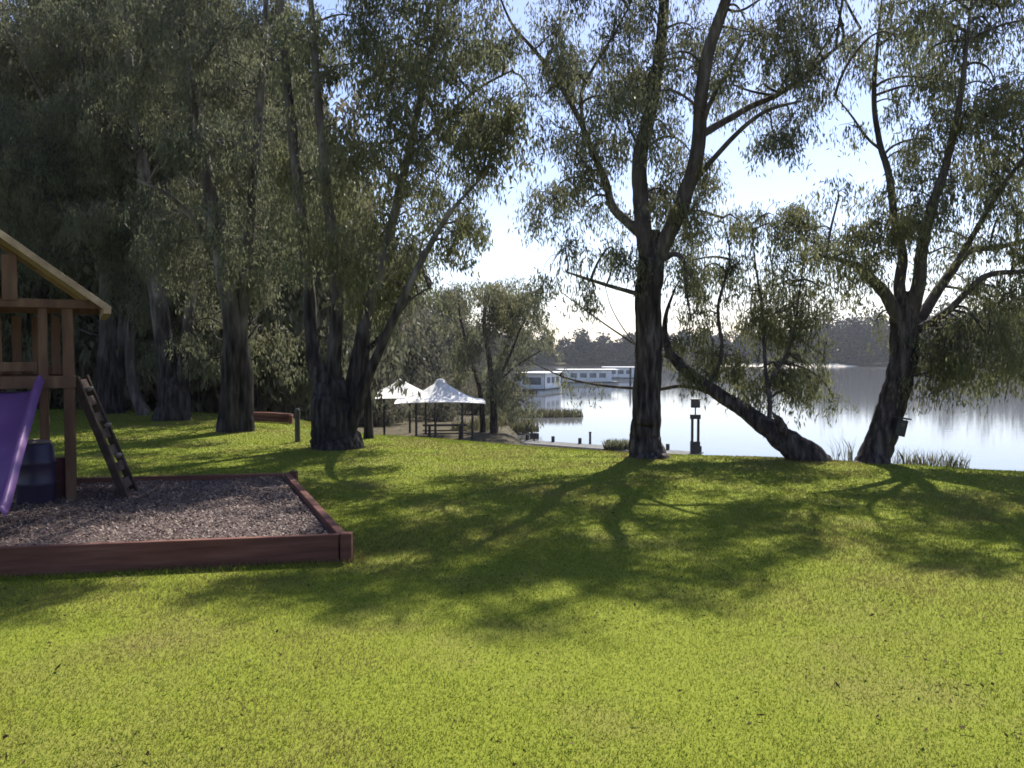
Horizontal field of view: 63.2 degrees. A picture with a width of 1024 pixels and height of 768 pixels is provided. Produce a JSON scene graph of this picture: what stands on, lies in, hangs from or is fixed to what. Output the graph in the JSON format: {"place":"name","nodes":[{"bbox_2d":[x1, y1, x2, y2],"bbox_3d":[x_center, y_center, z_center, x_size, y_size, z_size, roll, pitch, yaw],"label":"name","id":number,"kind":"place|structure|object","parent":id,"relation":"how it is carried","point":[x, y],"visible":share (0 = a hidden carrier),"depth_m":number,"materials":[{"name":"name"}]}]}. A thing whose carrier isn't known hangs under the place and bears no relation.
{"place":"outdoors","nodes":[
{"label":"outdoors","id":0,"kind":"place"},
{"bbox_2d":[451,418,498,430],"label":"bank grass","id":1,"kind":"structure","parent":0,"point":[476,426],"depth_m":43.74,"materials":[{"name":"green plant"}]},
{"bbox_2d":[473,415,519,425],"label":"bank grass","id":2,"kind":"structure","parent":0,"point":[502,423],"depth_m":46.69,"materials":[{"name":"green plant"}]},
{"bbox_2d":[0,359,1023,767],"bbox_3d":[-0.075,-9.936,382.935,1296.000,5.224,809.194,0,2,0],"label":"ground","id":3,"kind":"structure","parent":0,"point":[506,435],"depth_m":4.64,"materials":[{"name":"green plant"}]},
{"bbox_2d":[0,75,157,410],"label":"background gum","id":4,"kind":"object","parent":3,"relation":"on","point":[88,365],"visible":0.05,"depth_m":24.30,"materials":[{"name":"green plant"}]},
{"bbox_2d":[26,389,131,409],"bbox_3d":[-18.762,-3.426,32.600,8.763,12.491,9.072,1,2,22],"label":"bush","id":5,"kind":"object","parent":3,"relation":"on","point":[54,404],"visible":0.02,"depth_m":32.54,"materials":[{"name":"green plant"}]},
{"bbox_2d":[0,0,160,401],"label":"background gum","id":6,"kind":"object","parent":3,"relation":"on","point":[6,324],"visible":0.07,"depth_m":23.95,"materials":[{"name":"green plant"}]},
{"bbox_2d":[0,0,196,413],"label":"forked gum","id":7,"kind":"object","parent":3,"relation":"on","point":[111,372],"visible":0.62,"depth_m":21.11,"materials":[{"name":"green plant"}]},
{"bbox_2d":[18,58,210,412],"bbox_3d":[-12.831,-5.403,29.792,11.194,14.942,10.894,1,2,18],"label":"background gum","id":8,"kind":"object","parent":3,"relation":"on","point":[152,407],"depth_m":28.80,"materials":[{"name":"green plant"}]},
{"bbox_2d":[88,166,186,415],"bbox_3d":[-9.713,-2.288,21.319,3.137,6.528,3.250,0,2,0],"label":"slender gum","id":9,"kind":"object","parent":3,"relation":"on","point":[135,288],"visible":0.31,"depth_m":21.23,"materials":[{"name":"green plant"}]},
{"bbox_2d":[19,0,259,420],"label":"stout gum","id":10,"kind":"object","parent":3,"relation":"on","point":[173,397],"visible":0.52,"depth_m":19.68,"materials":[{"name":"green plant"}]},
{"bbox_2d":[0,475,330,545],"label":"wood chips","id":11,"kind":"object","parent":3,"relation":"on","point":[231,513],"visible":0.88,"depth_m":7.50,"materials":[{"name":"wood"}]},
{"bbox_2d":[16,439,56,504],"bbox_3d":[-4.611,0.847,8.057,0.360,0.612,0.360,0,2,0],"label":"plastic drum","id":12,"kind":"object","parent":11,"relation":"on","point":[36,481],"visible":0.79,"depth_m":7.93,"materials":[{"name":"blue plastic"}]},
{"bbox_2d":[0,230,137,516],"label":"playground tower","id":13,"kind":"structure","parent":11,"relation":"on","point":[38,376],"depth_m":8.11,"materials":[{"name":"brown wood"}]},
{"bbox_2d":[0,471,352,577],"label":"timber border","id":14,"kind":"object","parent":3,"relation":"on","point":[124,556],"visible":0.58,"depth_m":6.19,"materials":[{"name":"brown wood"}]},
{"bbox_2d":[35,0,373,413],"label":"background gum","id":15,"kind":"object","parent":3,"relation":"on","point":[298,297],"visible":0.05,"depth_m":23.44,"materials":[{"name":"green plant"}]},
{"bbox_2d":[102,0,355,432],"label":"twin trunk gum","id":16,"kind":"object","parent":3,"relation":"on","point":[189,38],"visible":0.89,"depth_m":16.72,"materials":[{"name":"green plant"}]},
{"bbox_2d":[85,3,407,412],"bbox_3d":[-7.640,-4.973,25.691,9.878,13.185,9.613,2,3,36],"label":"background gum","id":17,"kind":"object","parent":3,"relation":"on","point":[260,401],"visible":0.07,"depth_m":24.26,"materials":[{"name":"green plant"}]},
{"bbox_2d":[253,412,292,423],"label":"log wall","id":18,"kind":"structure","parent":3,"relation":"on","point":[274,417],"depth_m":19.22,"materials":[{"name":"brown wood"}]},
{"bbox_2d":[294,408,299,441],"bbox_3d":[-3.852,0.790,14.939,0.100,0.700,0.106,0,2,0],"label":"timber post","id":19,"kind":"object","parent":3,"relation":"on","point":[297,424],"visible":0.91,"depth_m":14.90,"materials":[{"name":"grey wood"}]},
{"bbox_2d":[199,174,405,421],"bbox_3d":[-7.651,-3.290,29.326,7.969,11.359,8.251,0,2,10],"label":"background gum","id":20,"kind":"object","parent":3,"relation":"on","point":[305,415],"visible":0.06,"depth_m":27.93,"materials":[{"name":"green plant"}]},
{"bbox_2d":[290,143,426,424],"bbox_3d":[-9.306,-4.543,34.699,11.464,15.302,11.156,0,2,-6],"label":"background gum","id":21,"kind":"object","parent":3,"relation":"on","point":[382,375],"visible":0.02,"depth_m":34.15,"materials":[{"name":"green plant"}]},
{"bbox_2d":[325,227,439,438],"bbox_3d":[-2.440,-0.904,15.611,2.158,4.056,2.166,0,2,0],"label":"sapling gum","id":22,"kind":"object","parent":3,"relation":"on","point":[368,423],"visible":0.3,"depth_m":15.54,"materials":[{"name":"green plant"}]},
{"bbox_2d":[359,386,413,426],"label":"bank bush","id":23,"kind":"object","parent":3,"relation":"on","point":[400,410],"visible":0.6,"depth_m":46.24,"materials":[{"name":"green plant"}]},
{"bbox_2d":[372,289,417,420],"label":"background gum","id":24,"kind":"object","parent":3,"relation":"on","point":[406,337],"depth_m":48.64,"materials":[{"name":"green plant"}]},
{"bbox_2d":[245,0,545,450],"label":"multi stemmed gum","id":25,"kind":"object","parent":3,"relation":"on","point":[337,403],"visible":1,"depth_m":13.57,"materials":[{"name":"green plant"}]},
{"bbox_2d":[384,248,424,378],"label":"background gum","id":26,"kind":"object","parent":3,"relation":"on","point":[410,361],"depth_m":53.98,"materials":[{"name":"green plant"}]},
{"bbox_2d":[374,224,447,388],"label":"background gum","id":27,"kind":"object","parent":3,"relation":"on","point":[414,367],"visible":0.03,"depth_m":54.37,"materials":[{"name":"green plant"}]},
{"bbox_2d":[394,376,430,419],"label":"bank bush","id":28,"kind":"object","parent":3,"relation":"on","point":[418,386],"visible":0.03,"depth_m":52.37,"materials":[{"name":"green plant"}]},
{"bbox_2d":[401,284,447,383],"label":"background gum","id":29,"kind":"object","parent":3,"relation":"on","point":[424,312],"visible":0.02,"depth_m":59.68,"materials":[{"name":"green plant"}]},
{"bbox_2d":[375,379,485,439],"bbox_3d":[-4.388,1.252,39.174,6.482,3.064,5.911,0,2,0],"label":"picnic shelter","id":30,"kind":"object","parent":3,"relation":"on","point":[440,391],"visible":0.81,"depth_m":37.37,"materials":[{"name":"fabric"}]},
{"bbox_2d":[406,403,460,421],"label":"bank bush","id":31,"kind":"object","parent":3,"relation":"on","point":[442,409],"visible":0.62,"depth_m":49.49,"materials":[{"name":"green plant"}]},
{"bbox_2d":[410,291,464,388],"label":"background gum","id":32,"kind":"object","parent":3,"relation":"on","point":[439,351],"visible":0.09,"depth_m":60.94,"materials":[{"name":"green plant"}]},
{"bbox_2d":[423,424,467,439],"bbox_3d":[-3.037,2.242,37.708,1.994,0.791,1.696,0,2,-7],"label":"picnic table","id":33,"kind":"object","parent":3,"relation":"on","point":[429,430],"visible":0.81,"depth_m":37.39,"materials":[{"name":"brown wood"}]},
{"bbox_2d":[420,281,484,382],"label":"background gum","id":34,"kind":"object","parent":3,"relation":"on","point":[448,316],"visible":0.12,"depth_m":78.56,"materials":[{"name":"green plant"}]},
{"bbox_2d":[432,372,472,407],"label":"bank bush","id":35,"kind":"object","parent":3,"relation":"on","point":[450,383],"visible":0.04,"depth_m":59.56,"materials":[{"name":"green plant"}]},
{"bbox_2d":[451,383,489,414],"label":"bank bush","id":36,"kind":"object","parent":3,"relation":"on","point":[476,408],"visible":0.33,"depth_m":54.51,"materials":[{"name":"green plant"}]},
{"bbox_2d":[460,377,482,395],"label":"bank bush","id":37,"kind":"object","parent":3,"relation":"on","point":[472,383],"visible":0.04,"depth_m":65.51,"materials":[{"name":"green plant"}]},
{"bbox_2d":[464,322,487,371],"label":"background gum","id":38,"kind":"object","parent":3,"relation":"on","point":[483,363],"visible":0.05,"depth_m":103.96,"materials":[{"name":"green plant"}]},
{"bbox_2d":[466,362,486,385],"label":"bank bush","id":39,"kind":"object","parent":3,"relation":"on","point":[479,368],"visible":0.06,"depth_m":94.33,"materials":[{"name":"green plant"}]},
{"bbox_2d":[469,367,520,402],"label":"bank bush","id":40,"kind":"object","parent":3,"relation":"on","point":[484,382],"visible":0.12,"depth_m":71.76,"materials":[{"name":"green plant"}]},
{"bbox_2d":[480,328,515,376],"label":"background gum","id":41,"kind":"object","parent":3,"relation":"on","point":[494,348],"visible":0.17,"depth_m":148.55,"materials":[{"name":"green plant"}]},
{"bbox_2d":[430,274,567,433],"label":"wispy tree","id":42,"kind":"object","parent":3,"relation":"on","point":[507,311],"visible":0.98,"depth_m":41.27,"materials":[{"name":"green plant"}]},
{"bbox_2d":[484,388,522,413],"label":"bank bush","id":43,"kind":"object","parent":3,"relation":"on","point":[510,400],"visible":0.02,"depth_m":57.78,"materials":[{"name":"green plant"}]},
{"bbox_2d":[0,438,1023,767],"bbox_3d":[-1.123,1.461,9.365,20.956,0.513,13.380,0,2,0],"label":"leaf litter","id":44,"kind":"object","parent":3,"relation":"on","point":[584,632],"visible":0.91,"depth_m":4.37,"materials":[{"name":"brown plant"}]},
{"bbox_2d":[497,409,527,417],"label":"bank grass","id":45,"kind":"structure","parent":3,"relation":"on","point":[521,415],"depth_m":54.66,"materials":[{"name":"green plant"}]},
{"bbox_2d":[501,375,528,397],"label":"bank bush","id":46,"kind":"object","parent":3,"relation":"on","point":[516,387],"visible":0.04,"depth_m":83.72,"materials":[{"name":"green plant"}]},
{"bbox_2d":[506,417,541,433],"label":"bank reeds","id":47,"kind":"object","parent":3,"relation":"on","point":[521,428],"visible":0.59,"depth_m":49.37,"materials":[{"name":"green plant"}]},
{"bbox_2d":[600,438,628,450],"bbox_3d":[4.803,2.736,37.633,1.591,0.618,1.051,-1,2,-14],"label":"bank shrub","id":48,"kind":"object","parent":3,"relation":"on","point":[613,445],"visible":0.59,"depth_m":37.42,"materials":[{"name":"green plant"}]},
{"bbox_2d":[482,0,914,459],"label":"gum tree","id":49,"kind":"object","parent":3,"relation":"on","point":[650,90],"visible":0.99,"depth_m":12.46,"materials":[{"name":"green plant"}]},
{"bbox_2d":[525,183,872,461],"bbox_3d":[2.913,-0.848,13.389,5.407,4.697,2.574,0,2,0],"label":"leaning tree","id":50,"kind":"object","parent":3,"relation":"on","point":[782,438],"visible":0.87,"depth_m":13.02,"materials":[{"name":"green plant"}]},
{"bbox_2d":[827,434,855,460],"bbox_3d":[5.036,0.966,12.714,0.538,0.500,0.419,0,2,0],"label":"grass tuft","id":51,"kind":"object","parent":3,"relation":"on","point":[850,454],"visible":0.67,"depth_m":12.67,"materials":[{"name":"plant"}]},
{"bbox_2d":[783,0,1023,464],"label":"river gum","id":52,"kind":"object","parent":3,"relation":"on","point":[908,312],"visible":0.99,"depth_m":11.78,"materials":[{"name":"green plant"}]},
{"bbox_2d":[893,417,911,436],"bbox_3d":[5.616,0.617,12.031,0.229,0.288,0.220,0,2,0],"label":"nesting box","id":53,"kind":"object","parent":52,"relation":"attached to","point":[900,427],"visible":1,"depth_m":11.95,"materials":[{"name":"grey wood"}]},
{"bbox_2d":[892,447,919,464],"bbox_3d":[5.895,1.087,12.547,0.459,0.359,0.411,0,2,0],"label":"grass tuft","id":54,"kind":"object","parent":3,"relation":"on","point":[903,456],"visible":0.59,"depth_m":12.51,"materials":[{"name":"plant"}]},
{"bbox_2d":[909,449,936,465],"bbox_3d":[6.145,1.095,12.474,0.492,0.359,0.466,0,2,0],"label":"grass tuft","id":55,"kind":"object","parent":3,"relation":"on","point":[925,463],"visible":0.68,"depth_m":12.43,"materials":[{"name":"green plant"}]},
{"bbox_2d":[926,447,954,466],"bbox_3d":[6.340,1.107,12.328,0.550,0.357,0.477,-2,3,-44],"label":"grass tuft","id":56,"kind":"object","parent":3,"relation":"on","point":[940,460],"visible":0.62,"depth_m":12.29,"materials":[{"name":"plant"}]},
{"bbox_2d":[941,447,979,468],"bbox_3d":[6.551,1.115,12.263,0.598,0.357,0.464,1,2,29],"label":"grass tuft","id":57,"kind":"object","parent":3,"relation":"on","point":[955,462],"visible":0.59,"depth_m":12.24,"materials":[{"name":"plant"}]},
{"bbox_2d":[0,0,1023,350],"label":"sky","id":58,"kind":"structure","parent":0,"point":[508,258],"materials":[{"name":"white"}]},
{"bbox_2d":[505,366,1023,470],"bbox_3d":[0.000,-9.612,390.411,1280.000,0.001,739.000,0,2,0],"label":"river","id":59,"kind":"structure","parent":0,"point":[995,436],"depth_m":58.58,"materials":[{"name":"grey liquid"}]},
{"bbox_2d":[515,371,565,392],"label":"houseboat","id":60,"kind":"object","parent":59,"relation":"on","point":[542,381],"visible":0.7,"depth_m":101.22,"materials":[{"name":"white paint"}]},
{"bbox_2d":[522,407,582,417],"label":"reed bed","id":61,"kind":"object","parent":59,"relation":"on","point":[558,412],"visible":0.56,"depth_m":62.57,"materials":[{"name":"green plant"}]},
{"bbox_2d":[556,369,619,384],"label":"houseboat","id":62,"kind":"object","parent":59,"relation":"on","point":[603,376],"visible":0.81,"depth_m":126.29,"materials":[{"name":"white paint"}]},
{"bbox_2d":[520,434,703,454],"bbox_3d":[4.133,4.107,38.503,9.348,2.950,1.460,1,3,35],"label":"river landing","id":63,"kind":"object","parent":59,"relation":"in","point":[553,443],"visible":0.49,"depth_m":39.05,"materials":[{"name":"grey concrete"}]},
{"bbox_2d":[530,433,538,439],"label":"sign","id":64,"kind":"object","parent":63,"relation":"on","point":[534,436],"visible":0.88,"depth_m":41.26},
{"bbox_2d":[690,399,700,452],"bbox_3d":[7.929,1.816,35.992,0.440,2.355,0.320,0,2,0],"label":"service pedestal","id":65,"kind":"object","parent":63,"relation":"on","point":[694,446],"visible":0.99,"depth_m":35.93,"materials":[{"name":"black metal"}]},
{"bbox_2d":[601,367,634,379],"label":"houseboat","id":66,"kind":"object","parent":59,"relation":"on","point":[622,373],"visible":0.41,"depth_m":148.37,"materials":[{"name":"white paint"}]},
{"bbox_2d":[629,367,630,386],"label":"mooring pile","id":67,"kind":"object","parent":59,"relation":"in","point":[630,376],"visible":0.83,"depth_m":117.95,"materials":[{"name":"black metal"}]},
{"bbox_2d":[725,363,852,366],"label":"sand bank","id":68,"kind":"structure","parent":0,"point":[830,364],"depth_m":306.43,"materials":[{"name":"beige sand"}]},
{"bbox_2d":[441,294,1022,363],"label":"woodland","id":69,"kind":"object","parent":68,"relation":"on","point":[853,336],"visible":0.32,"depth_m":318.48,"materials":[{"name":"green plant"}]}
]}

